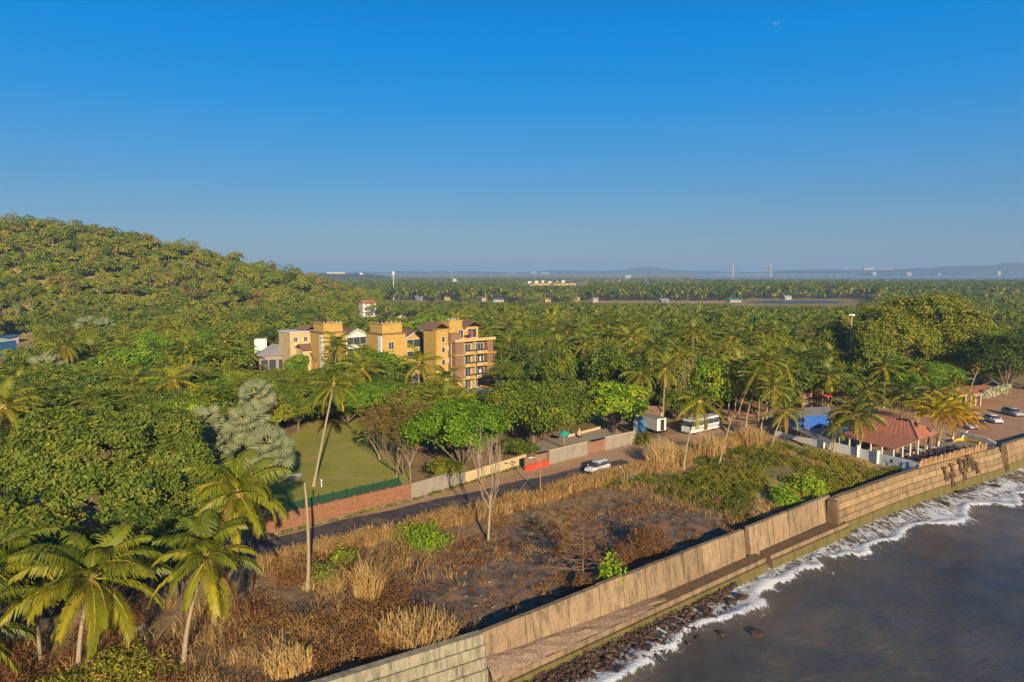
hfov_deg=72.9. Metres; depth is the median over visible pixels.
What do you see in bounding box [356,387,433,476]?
dry tree
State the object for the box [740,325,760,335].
coconut palm
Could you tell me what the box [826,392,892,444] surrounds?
coconut palm
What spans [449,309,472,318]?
coconut palm
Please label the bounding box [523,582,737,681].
loose rocks
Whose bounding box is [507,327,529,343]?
coconut palm
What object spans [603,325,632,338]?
coconut palm
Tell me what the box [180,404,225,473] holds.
fan palm
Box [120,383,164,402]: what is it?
coconut palm
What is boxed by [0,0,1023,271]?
sky
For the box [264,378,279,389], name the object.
broadleaf tree
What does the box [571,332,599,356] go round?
coconut palm
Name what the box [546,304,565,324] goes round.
coconut palm
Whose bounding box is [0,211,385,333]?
hillside woodland
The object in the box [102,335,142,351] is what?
coconut palm
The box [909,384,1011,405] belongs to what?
stone pavilion
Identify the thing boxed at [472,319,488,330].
coconut palm
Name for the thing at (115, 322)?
broadleaf tree
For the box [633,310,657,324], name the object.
coconut palm
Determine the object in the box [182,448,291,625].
coconut palm
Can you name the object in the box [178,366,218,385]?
coconut palm
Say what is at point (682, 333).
coconut palm
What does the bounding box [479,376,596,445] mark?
shade tree
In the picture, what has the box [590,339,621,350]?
coconut palm
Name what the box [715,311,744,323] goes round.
coconut palm
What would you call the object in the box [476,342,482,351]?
window
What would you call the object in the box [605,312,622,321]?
coconut palm
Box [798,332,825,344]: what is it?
coconut palm
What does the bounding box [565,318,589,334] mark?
coconut palm
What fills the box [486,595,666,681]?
concrete seawall ledge
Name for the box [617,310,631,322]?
coconut palm
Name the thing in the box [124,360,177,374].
broadleaf tree
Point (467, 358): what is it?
window
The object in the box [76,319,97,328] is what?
coconut palm
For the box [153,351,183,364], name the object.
coconut palm
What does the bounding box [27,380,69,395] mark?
coconut palm
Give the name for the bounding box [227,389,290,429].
broadleaf tree
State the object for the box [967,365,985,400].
coconut palm
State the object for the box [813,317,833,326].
coconut palm
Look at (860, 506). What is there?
stone seawall
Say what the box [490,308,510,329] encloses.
coconut palm
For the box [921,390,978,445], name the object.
coconut palm
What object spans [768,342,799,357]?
coconut palm
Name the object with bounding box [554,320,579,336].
coconut palm
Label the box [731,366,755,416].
coconut palm
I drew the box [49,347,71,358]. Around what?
coconut palm
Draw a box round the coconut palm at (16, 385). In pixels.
[0,381,29,427]
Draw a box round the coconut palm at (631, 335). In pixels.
[615,325,646,346]
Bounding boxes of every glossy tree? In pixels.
[639,380,662,403]
[655,388,705,420]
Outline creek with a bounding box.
[745,301,841,302]
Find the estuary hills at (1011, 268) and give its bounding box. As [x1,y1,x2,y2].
[772,263,1023,275]
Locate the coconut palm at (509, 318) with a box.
[498,312,516,321]
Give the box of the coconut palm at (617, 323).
[603,317,630,333]
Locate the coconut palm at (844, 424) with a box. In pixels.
[820,413,857,451]
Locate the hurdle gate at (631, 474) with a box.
[621,472,635,480]
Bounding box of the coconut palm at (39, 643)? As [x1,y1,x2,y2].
[14,596,58,667]
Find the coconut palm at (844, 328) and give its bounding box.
[820,322,849,334]
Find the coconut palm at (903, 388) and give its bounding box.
[876,380,920,417]
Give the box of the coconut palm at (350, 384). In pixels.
[337,370,364,413]
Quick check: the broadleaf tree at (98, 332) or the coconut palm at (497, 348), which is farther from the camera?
the broadleaf tree at (98, 332)
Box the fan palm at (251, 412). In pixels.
[220,401,271,471]
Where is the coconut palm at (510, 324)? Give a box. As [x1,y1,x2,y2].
[492,317,524,333]
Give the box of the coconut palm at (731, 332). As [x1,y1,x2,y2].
[717,327,744,343]
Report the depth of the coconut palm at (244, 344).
188.89 m
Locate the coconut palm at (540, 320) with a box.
[528,315,551,328]
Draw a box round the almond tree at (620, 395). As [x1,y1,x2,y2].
[584,379,651,432]
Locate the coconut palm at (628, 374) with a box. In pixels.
[618,366,654,420]
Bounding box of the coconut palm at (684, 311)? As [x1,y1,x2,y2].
[673,305,689,317]
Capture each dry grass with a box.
[0,538,527,681]
[253,427,770,576]
[612,437,872,528]
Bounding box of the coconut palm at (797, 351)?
[784,343,821,389]
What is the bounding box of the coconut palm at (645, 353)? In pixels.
[633,342,660,362]
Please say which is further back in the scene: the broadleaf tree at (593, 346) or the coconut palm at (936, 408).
the broadleaf tree at (593, 346)
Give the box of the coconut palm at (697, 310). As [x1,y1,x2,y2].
[688,302,708,319]
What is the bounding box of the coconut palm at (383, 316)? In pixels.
[374,312,396,321]
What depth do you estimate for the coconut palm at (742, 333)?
201.23 m
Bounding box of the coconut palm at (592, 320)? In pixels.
[583,316,607,328]
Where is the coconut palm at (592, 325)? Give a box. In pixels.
[580,320,602,328]
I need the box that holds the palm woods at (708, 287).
[315,277,1023,300]
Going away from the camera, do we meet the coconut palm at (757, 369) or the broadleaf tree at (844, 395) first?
the coconut palm at (757, 369)
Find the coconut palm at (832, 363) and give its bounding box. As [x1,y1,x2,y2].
[810,357,842,405]
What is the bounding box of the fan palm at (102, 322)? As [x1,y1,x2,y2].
[93,316,114,331]
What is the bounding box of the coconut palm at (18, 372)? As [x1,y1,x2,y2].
[5,367,37,377]
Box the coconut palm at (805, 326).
[790,319,818,332]
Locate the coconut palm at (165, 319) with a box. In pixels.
[152,312,182,330]
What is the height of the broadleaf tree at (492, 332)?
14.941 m
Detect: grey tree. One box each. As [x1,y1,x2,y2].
[517,349,565,383]
[574,365,597,399]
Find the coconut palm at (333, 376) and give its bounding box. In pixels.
[307,358,364,486]
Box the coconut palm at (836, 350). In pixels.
[814,341,848,359]
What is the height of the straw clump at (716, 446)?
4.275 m
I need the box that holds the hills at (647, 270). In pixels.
[307,267,786,273]
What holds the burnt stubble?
on the ground at (506, 590)
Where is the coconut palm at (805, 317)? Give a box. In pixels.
[791,309,816,326]
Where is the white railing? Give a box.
[126,622,145,640]
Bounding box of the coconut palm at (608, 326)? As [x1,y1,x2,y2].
[598,324,625,339]
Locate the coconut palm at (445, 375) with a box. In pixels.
[423,365,466,388]
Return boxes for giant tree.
[847,304,947,358]
[870,291,1005,364]
[887,359,969,394]
[903,321,1002,373]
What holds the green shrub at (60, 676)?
on the ground at (506, 590)
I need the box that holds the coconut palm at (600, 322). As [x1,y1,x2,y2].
[587,314,614,332]
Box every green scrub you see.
[58,645,193,681]
[598,440,900,522]
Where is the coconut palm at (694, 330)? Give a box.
[679,321,708,357]
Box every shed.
[493,298,503,301]
[635,405,665,420]
[727,298,740,301]
[785,411,804,427]
[802,406,831,428]
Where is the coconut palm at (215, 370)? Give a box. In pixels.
[202,365,231,373]
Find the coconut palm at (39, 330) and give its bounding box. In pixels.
[29,326,62,348]
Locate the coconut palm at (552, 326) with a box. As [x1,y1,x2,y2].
[543,320,562,332]
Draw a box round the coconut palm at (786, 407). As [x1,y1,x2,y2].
[760,395,809,444]
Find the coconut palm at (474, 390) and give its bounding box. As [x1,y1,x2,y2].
[454,387,487,430]
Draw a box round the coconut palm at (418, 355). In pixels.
[398,343,443,383]
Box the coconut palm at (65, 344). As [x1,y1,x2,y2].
[39,329,87,364]
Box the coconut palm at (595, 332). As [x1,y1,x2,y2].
[582,329,600,337]
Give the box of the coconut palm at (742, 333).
[724,327,756,341]
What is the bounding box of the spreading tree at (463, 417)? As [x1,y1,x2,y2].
[394,396,519,465]
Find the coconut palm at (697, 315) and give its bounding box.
[687,311,701,325]
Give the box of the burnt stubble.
[311,481,765,650]
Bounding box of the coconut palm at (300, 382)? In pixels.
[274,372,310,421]
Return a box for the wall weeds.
[251,464,523,541]
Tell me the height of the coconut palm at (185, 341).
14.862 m
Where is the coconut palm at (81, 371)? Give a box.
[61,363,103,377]
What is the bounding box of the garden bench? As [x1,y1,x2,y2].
[287,474,301,480]
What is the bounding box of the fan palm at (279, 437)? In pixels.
[245,422,295,494]
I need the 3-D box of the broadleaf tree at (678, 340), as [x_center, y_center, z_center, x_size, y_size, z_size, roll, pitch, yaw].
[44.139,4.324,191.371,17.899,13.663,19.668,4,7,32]
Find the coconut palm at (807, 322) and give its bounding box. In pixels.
[799,319,816,328]
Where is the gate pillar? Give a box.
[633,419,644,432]
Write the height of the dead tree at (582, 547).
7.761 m
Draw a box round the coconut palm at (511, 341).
[493,333,521,377]
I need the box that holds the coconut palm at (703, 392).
[672,384,725,468]
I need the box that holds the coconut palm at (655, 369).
[641,352,670,405]
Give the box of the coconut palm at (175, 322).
[164,318,181,329]
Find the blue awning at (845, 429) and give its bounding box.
[832,426,853,445]
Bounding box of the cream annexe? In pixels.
[277,325,316,370]
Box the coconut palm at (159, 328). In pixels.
[143,321,176,335]
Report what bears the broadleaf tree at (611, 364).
on the ground at (506, 590)
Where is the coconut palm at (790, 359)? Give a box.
[769,355,809,389]
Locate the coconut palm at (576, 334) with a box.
[569,331,591,342]
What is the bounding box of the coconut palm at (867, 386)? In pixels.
[840,376,891,412]
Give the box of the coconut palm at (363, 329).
[350,322,369,331]
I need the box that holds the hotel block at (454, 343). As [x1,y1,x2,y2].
[417,318,495,388]
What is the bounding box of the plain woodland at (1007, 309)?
[0,287,1023,418]
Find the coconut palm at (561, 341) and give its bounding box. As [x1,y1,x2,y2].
[544,333,576,355]
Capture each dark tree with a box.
[0,446,67,519]
[0,501,89,541]
[0,524,105,589]
[49,546,172,595]
[92,495,191,540]
[124,525,194,578]
[150,477,223,516]
[160,512,232,559]
[195,470,255,496]
[197,407,254,445]
[198,490,265,518]
[557,378,593,397]
[949,328,1023,395]
[952,344,1022,384]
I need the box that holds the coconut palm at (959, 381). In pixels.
[940,377,978,401]
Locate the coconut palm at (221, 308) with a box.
[213,301,229,318]
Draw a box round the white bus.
[679,413,718,434]
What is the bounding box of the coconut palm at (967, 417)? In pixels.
[930,399,988,440]
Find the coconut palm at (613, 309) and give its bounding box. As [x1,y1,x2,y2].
[602,300,620,317]
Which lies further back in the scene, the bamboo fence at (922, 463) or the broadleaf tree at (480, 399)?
the broadleaf tree at (480, 399)
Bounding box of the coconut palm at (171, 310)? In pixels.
[163,304,179,316]
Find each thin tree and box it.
[388,436,424,476]
[397,437,422,482]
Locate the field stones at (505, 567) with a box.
[273,485,772,681]
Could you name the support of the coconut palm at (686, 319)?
on the ground at (506, 590)
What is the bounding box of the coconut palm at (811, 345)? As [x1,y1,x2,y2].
[807,340,826,355]
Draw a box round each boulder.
[588,654,598,661]
[628,636,637,646]
[641,643,650,651]
[649,633,657,640]
[673,627,679,632]
[717,631,725,636]
[726,597,737,604]
[736,594,748,600]
[750,628,765,637]
[955,490,964,493]
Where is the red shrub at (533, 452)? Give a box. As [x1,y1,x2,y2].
[527,446,539,454]
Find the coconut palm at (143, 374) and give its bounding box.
[117,366,155,382]
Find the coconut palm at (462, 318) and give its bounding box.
[453,316,473,320]
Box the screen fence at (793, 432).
[780,426,823,438]
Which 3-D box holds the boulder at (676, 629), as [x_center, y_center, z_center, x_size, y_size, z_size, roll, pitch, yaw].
[15.304,26.796,64.224,0.791,0.688,0.891,0,6,0]
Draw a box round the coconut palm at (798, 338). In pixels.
[777,325,806,340]
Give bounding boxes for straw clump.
[257,639,313,681]
[336,552,398,603]
[366,606,418,648]
[382,603,464,651]
[638,434,688,467]
[685,432,732,458]
[734,424,769,446]
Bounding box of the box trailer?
[643,413,666,433]
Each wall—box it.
[249,483,412,539]
[411,468,465,497]
[466,454,525,481]
[524,452,548,470]
[543,437,563,446]
[548,441,587,463]
[567,426,600,436]
[604,431,635,449]
[775,431,918,470]
[957,431,995,446]
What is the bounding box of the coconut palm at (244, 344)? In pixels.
[240,339,261,369]
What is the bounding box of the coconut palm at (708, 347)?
[691,339,722,356]
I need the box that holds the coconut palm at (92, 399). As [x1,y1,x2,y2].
[67,385,123,408]
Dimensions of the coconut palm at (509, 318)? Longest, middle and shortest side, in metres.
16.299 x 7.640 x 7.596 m
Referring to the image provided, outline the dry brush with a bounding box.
[0,532,481,681]
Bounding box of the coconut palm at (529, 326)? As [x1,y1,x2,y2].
[519,319,540,330]
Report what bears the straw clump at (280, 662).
on the ground at (506, 590)
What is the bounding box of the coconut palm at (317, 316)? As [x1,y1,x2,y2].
[303,304,329,321]
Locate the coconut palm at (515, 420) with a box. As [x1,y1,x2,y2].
[503,396,526,431]
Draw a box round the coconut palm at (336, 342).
[320,331,357,360]
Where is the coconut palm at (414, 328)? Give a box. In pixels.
[402,323,421,329]
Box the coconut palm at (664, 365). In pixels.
[645,350,685,416]
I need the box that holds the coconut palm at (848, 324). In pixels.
[841,318,859,333]
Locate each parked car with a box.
[584,458,610,472]
[958,421,978,429]
[970,415,985,424]
[983,413,1003,423]
[1001,406,1023,416]
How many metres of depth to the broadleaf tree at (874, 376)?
164.50 m
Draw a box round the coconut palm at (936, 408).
[910,393,968,450]
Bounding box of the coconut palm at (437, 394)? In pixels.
[423,389,458,437]
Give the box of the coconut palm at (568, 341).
[559,335,574,344]
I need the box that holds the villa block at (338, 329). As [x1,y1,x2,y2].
[309,318,365,369]
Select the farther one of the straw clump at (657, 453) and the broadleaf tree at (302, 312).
the broadleaf tree at (302, 312)
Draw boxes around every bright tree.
[282,354,309,369]
[319,393,369,426]
[337,380,409,414]
[542,356,583,380]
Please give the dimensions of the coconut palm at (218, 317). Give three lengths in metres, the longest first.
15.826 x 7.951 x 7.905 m
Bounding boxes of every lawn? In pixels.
[267,411,411,515]
[556,416,606,432]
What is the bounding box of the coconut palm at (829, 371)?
[809,358,852,405]
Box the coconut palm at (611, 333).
[598,326,625,341]
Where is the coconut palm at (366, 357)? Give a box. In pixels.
[356,356,389,373]
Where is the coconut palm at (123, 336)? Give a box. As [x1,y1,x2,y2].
[106,332,129,343]
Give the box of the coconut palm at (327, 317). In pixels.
[321,316,347,322]
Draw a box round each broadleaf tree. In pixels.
[0,367,40,381]
[0,371,46,381]
[0,385,47,395]
[0,391,90,429]
[2,346,45,369]
[3,379,55,387]
[5,379,35,391]
[5,391,24,417]
[20,359,65,371]
[24,367,74,382]
[28,366,46,374]
[33,336,74,354]
[37,362,83,371]
[40,371,77,384]
[40,372,145,390]
[40,382,86,396]
[54,365,95,370]
[59,342,102,354]
[60,325,111,343]
[60,385,135,409]
[68,352,92,363]
[70,317,120,327]
[71,366,103,376]
[74,325,109,344]
[75,381,130,396]
[77,350,135,367]
[78,334,107,346]
[84,359,142,376]
[87,377,134,390]
[89,344,148,357]
[89,345,171,365]
[90,371,116,382]
[99,367,132,379]
[111,384,178,409]
[114,333,150,345]
[117,342,152,351]
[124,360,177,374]
[126,325,175,336]
[127,377,186,390]
[127,380,182,393]
[128,387,175,409]
[132,330,167,346]
[136,331,178,343]
[138,343,172,353]
[151,386,192,404]
[153,382,246,412]
[157,332,218,346]
[160,389,241,417]
[162,337,194,355]
[162,363,206,378]
[163,397,207,430]
[165,327,199,340]
[166,343,259,369]
[176,380,219,396]
[178,370,220,383]
[180,334,223,354]
[181,377,209,388]
[194,325,250,339]
[199,373,256,386]
[200,337,240,347]
[204,380,230,390]
[210,366,250,379]
[221,319,265,338]
[227,372,257,389]
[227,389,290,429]
[230,382,278,425]
[239,340,275,367]
[243,372,293,402]
[246,320,288,334]
[250,323,280,344]
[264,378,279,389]
[269,320,303,329]
[280,375,320,417]
[291,309,326,319]
[307,377,346,420]
[308,366,347,382]
[328,352,361,363]
[330,360,368,374]
[339,319,369,330]
[342,350,417,378]
[351,343,377,356]
[361,365,404,406]
[383,379,467,410]
[393,397,448,452]
[402,387,441,407]
[404,313,450,329]
[406,382,425,388]
[453,392,484,432]
[474,393,506,425]
[478,324,491,335]
[480,327,507,376]
[491,343,538,377]
[511,327,537,346]
[514,332,549,357]
[523,345,550,379]
[525,328,557,348]
[525,350,558,382]
[538,342,578,383]
[565,339,588,362]
[575,326,598,335]
[580,335,622,362]
[582,342,625,381]
[582,350,645,392]
[588,335,604,345]
[606,336,640,349]
[622,324,654,341]
[634,351,681,381]
[639,332,698,354]
[643,319,682,335]
[644,321,666,334]
[646,379,709,399]
[647,314,680,323]
[655,359,694,414]
[670,357,714,392]
[675,317,707,323]
[688,355,740,412]
[695,311,724,321]
[695,320,740,332]
[706,316,751,325]
[706,323,730,340]
[707,359,737,412]
[733,328,755,343]
[740,373,802,418]
[749,313,786,325]
[763,356,805,395]
[773,361,832,410]
[785,354,814,402]
[796,327,819,340]
[798,336,855,355]
[804,359,831,406]
[816,327,849,352]
[821,371,876,398]
[823,369,862,403]
[828,314,869,328]
[834,359,874,376]
[837,333,864,354]
[849,342,912,389]
[856,371,891,394]
[866,371,910,393]
[1000,326,1023,353]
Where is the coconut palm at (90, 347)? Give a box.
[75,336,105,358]
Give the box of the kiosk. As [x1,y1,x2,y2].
[795,390,813,407]
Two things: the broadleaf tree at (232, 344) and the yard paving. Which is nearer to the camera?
the yard paving
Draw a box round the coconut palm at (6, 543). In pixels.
[0,525,61,628]
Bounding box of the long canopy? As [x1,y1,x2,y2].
[788,423,831,454]
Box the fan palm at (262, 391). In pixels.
[237,378,278,426]
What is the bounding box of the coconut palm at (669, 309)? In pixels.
[658,302,677,316]
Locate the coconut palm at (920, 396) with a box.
[898,390,935,422]
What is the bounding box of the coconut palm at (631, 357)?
[611,352,643,371]
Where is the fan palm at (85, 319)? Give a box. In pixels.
[73,315,103,331]
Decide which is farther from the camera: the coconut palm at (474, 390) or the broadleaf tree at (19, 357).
the broadleaf tree at (19, 357)
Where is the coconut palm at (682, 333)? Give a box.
[670,322,699,337]
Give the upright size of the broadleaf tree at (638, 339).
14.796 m
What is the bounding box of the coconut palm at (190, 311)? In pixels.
[176,304,204,326]
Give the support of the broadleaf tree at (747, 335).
on the ground at (506, 590)
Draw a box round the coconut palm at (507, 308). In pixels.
[496,301,514,320]
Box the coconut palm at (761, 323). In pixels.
[753,318,770,330]
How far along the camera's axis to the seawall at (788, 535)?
82.27 m
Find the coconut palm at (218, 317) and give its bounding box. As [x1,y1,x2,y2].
[206,310,227,325]
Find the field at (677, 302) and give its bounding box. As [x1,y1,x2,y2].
[591,302,746,303]
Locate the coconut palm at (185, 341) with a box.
[161,334,204,359]
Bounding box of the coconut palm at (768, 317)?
[756,309,778,324]
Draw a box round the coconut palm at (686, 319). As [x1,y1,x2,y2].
[676,312,697,325]
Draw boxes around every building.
[327,272,345,273]
[862,267,874,269]
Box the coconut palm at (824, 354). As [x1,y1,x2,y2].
[806,347,839,391]
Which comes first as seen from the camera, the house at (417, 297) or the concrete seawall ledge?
the concrete seawall ledge
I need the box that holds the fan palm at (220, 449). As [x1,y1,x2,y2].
[198,429,238,470]
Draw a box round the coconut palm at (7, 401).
[0,376,46,439]
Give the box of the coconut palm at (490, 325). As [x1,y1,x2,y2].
[478,320,499,332]
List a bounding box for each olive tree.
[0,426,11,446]
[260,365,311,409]
[273,381,334,430]
[487,360,536,381]
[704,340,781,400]
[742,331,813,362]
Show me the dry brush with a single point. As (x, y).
(288, 577)
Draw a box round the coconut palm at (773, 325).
[758,318,789,336]
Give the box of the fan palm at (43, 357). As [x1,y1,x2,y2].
[29,350,65,365]
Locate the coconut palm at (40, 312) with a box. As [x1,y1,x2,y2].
[28,305,52,322]
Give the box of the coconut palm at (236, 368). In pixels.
[225,363,264,377]
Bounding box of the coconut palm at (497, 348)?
[493,342,507,362]
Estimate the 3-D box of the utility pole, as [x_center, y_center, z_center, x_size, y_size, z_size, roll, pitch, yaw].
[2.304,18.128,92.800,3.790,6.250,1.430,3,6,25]
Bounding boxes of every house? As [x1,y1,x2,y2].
[0,334,19,342]
[0,339,17,355]
[254,338,282,371]
[358,300,377,316]
[414,295,423,300]
[443,295,450,299]
[544,297,550,302]
[659,298,669,301]
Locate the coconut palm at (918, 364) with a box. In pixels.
[895,355,942,407]
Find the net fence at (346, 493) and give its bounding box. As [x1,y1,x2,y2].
[273,476,398,510]
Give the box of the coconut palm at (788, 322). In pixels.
[777,319,798,328]
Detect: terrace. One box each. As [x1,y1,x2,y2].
[467,383,494,396]
[911,440,989,463]
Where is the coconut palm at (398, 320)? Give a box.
[387,313,407,324]
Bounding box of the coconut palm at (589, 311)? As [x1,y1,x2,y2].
[581,304,599,320]
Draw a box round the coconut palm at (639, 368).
[618,357,661,413]
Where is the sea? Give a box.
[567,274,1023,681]
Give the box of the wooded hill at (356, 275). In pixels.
[303,273,390,278]
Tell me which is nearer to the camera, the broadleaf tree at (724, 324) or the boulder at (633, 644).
the boulder at (633, 644)
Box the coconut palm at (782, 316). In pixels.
[775,311,796,321]
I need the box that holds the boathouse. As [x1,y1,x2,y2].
[782,296,791,299]
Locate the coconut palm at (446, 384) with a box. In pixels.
[436,381,468,395]
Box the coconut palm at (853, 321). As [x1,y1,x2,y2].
[842,316,861,329]
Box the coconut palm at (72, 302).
[64,300,84,316]
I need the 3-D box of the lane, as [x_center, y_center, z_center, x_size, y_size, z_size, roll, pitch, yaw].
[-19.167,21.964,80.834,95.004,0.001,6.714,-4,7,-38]
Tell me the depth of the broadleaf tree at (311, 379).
141.81 m
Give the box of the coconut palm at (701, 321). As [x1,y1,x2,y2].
[694,318,711,325]
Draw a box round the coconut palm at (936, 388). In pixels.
[911,375,961,408]
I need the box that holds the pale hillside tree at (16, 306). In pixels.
[11,298,22,325]
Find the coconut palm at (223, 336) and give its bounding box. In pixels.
[210,330,242,345]
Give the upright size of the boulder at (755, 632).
0.910 m
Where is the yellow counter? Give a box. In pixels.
[953,438,980,444]
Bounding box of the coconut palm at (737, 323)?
[726,318,746,329]
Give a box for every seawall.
[309,630,487,681]
[480,529,767,681]
[745,494,849,568]
[826,446,1004,530]
[1000,437,1023,471]
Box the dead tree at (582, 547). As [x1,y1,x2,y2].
[538,508,628,586]
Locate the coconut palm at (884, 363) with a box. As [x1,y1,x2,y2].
[866,354,904,407]
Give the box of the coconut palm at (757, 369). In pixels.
[734,354,780,428]
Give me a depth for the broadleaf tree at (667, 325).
232.52 m
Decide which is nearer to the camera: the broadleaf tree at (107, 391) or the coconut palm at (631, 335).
the broadleaf tree at (107, 391)
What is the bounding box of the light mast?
[849,314,854,355]
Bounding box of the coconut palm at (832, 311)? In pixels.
[824,307,842,319]
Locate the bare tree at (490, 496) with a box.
[467,421,506,541]
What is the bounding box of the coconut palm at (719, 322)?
[708,318,727,324]
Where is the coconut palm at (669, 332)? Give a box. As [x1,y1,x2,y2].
[654,327,676,336]
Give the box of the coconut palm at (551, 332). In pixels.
[535,326,558,337]
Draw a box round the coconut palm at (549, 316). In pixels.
[542,308,557,323]
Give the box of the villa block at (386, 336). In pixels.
[365,318,423,383]
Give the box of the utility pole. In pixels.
[520,454,543,490]
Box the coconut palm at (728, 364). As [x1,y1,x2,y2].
[700,354,747,420]
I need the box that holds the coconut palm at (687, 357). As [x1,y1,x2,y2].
[668,349,701,361]
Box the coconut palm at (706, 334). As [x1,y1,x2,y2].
[682,323,724,350]
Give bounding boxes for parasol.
[481,377,491,385]
[559,430,569,443]
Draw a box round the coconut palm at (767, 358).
[745,346,787,422]
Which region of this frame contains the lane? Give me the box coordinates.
[0,459,631,624]
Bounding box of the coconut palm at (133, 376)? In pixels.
[109,367,148,386]
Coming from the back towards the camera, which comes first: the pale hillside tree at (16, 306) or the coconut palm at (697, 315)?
the pale hillside tree at (16, 306)
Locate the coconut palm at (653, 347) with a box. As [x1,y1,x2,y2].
[636,334,670,405]
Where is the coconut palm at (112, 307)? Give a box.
[104,302,122,314]
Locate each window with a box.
[261,360,267,369]
[269,360,275,368]
[279,359,282,368]
[347,336,365,344]
[388,342,393,349]
[407,338,423,347]
[407,350,423,359]
[408,373,423,382]
[464,343,470,351]
[465,356,470,363]
[465,368,470,376]
[465,379,470,387]
[467,328,476,337]
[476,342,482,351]
[476,354,483,363]
[476,366,483,375]
[476,378,483,386]
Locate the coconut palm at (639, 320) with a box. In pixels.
[627,313,651,324]
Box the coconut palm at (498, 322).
[491,317,508,330]
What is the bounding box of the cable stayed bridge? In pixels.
[714,265,856,276]
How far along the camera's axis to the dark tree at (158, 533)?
66.75 m
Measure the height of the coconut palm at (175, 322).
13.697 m
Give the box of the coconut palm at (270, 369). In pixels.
[259,364,295,374]
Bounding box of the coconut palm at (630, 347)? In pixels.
[619,337,647,359]
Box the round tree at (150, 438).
[0,396,216,528]
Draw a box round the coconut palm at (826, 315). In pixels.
[818,309,835,324]
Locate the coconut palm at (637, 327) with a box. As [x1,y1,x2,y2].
[618,321,649,340]
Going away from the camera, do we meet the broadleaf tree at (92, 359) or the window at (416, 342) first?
the broadleaf tree at (92, 359)
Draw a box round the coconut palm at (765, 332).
[755,327,774,335]
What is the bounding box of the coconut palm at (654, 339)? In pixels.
[641,337,663,346]
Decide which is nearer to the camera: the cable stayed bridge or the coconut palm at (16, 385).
the coconut palm at (16, 385)
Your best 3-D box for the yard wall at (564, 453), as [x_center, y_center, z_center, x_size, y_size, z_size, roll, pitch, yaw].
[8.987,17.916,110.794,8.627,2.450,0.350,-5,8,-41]
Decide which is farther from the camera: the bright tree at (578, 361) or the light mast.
the light mast
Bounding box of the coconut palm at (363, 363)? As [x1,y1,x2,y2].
[335,351,385,382]
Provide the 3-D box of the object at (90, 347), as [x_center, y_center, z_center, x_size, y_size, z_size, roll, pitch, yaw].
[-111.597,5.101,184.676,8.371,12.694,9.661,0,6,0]
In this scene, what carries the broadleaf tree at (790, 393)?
on the ground at (506, 590)
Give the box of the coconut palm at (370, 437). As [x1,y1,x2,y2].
[356,430,380,459]
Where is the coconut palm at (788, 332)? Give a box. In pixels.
[774,323,807,346]
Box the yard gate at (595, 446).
[587,439,604,453]
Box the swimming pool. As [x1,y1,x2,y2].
[470,389,490,392]
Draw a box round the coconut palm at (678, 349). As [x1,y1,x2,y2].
[662,340,697,402]
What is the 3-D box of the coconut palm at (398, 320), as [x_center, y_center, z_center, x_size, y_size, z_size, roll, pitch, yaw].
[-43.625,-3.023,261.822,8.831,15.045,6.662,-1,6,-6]
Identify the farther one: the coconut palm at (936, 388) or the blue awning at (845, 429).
the coconut palm at (936, 388)
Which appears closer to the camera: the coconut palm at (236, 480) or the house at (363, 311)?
the coconut palm at (236, 480)
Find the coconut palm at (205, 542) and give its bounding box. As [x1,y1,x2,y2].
[149,508,262,664]
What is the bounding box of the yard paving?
[526,429,624,454]
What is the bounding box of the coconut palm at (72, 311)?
[62,304,79,322]
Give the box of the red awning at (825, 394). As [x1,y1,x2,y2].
[813,392,832,405]
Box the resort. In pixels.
[528,280,575,285]
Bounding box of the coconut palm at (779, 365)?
[744,345,792,414]
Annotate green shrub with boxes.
[26,656,112,681]
[86,639,176,681]
[310,558,342,588]
[327,544,364,569]
[383,520,454,553]
[594,548,629,582]
[766,482,804,508]
[788,467,832,496]
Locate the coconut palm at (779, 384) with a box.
[755,374,799,428]
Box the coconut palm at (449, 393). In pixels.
[422,389,463,440]
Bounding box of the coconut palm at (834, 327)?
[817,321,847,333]
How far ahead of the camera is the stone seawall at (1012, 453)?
116.57 m
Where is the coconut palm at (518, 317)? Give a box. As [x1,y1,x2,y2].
[509,312,527,325]
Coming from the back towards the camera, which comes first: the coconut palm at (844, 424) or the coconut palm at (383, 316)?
the coconut palm at (383, 316)
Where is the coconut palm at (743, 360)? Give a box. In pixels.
[725,347,757,412]
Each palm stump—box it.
[303,482,310,589]
[718,414,732,464]
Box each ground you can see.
[0,236,1023,681]
[832,386,1023,445]
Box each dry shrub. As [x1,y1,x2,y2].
[570,571,599,591]
[609,539,637,570]
[620,517,675,561]
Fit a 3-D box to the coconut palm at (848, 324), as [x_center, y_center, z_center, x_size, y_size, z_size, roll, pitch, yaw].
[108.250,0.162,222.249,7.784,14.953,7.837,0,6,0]
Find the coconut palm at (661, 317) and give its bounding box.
[649,310,674,322]
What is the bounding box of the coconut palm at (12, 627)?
[0,582,38,674]
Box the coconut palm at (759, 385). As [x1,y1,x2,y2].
[739,364,781,426]
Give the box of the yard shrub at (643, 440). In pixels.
[632,430,653,446]
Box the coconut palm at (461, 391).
[430,386,474,402]
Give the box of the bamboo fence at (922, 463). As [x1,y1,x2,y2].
[918,443,986,467]
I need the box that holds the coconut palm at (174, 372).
[139,363,200,395]
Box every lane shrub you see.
[424,457,466,476]
[494,437,540,455]
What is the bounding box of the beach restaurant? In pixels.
[838,413,938,459]
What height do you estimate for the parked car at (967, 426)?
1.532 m
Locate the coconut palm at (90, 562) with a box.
[0,522,172,670]

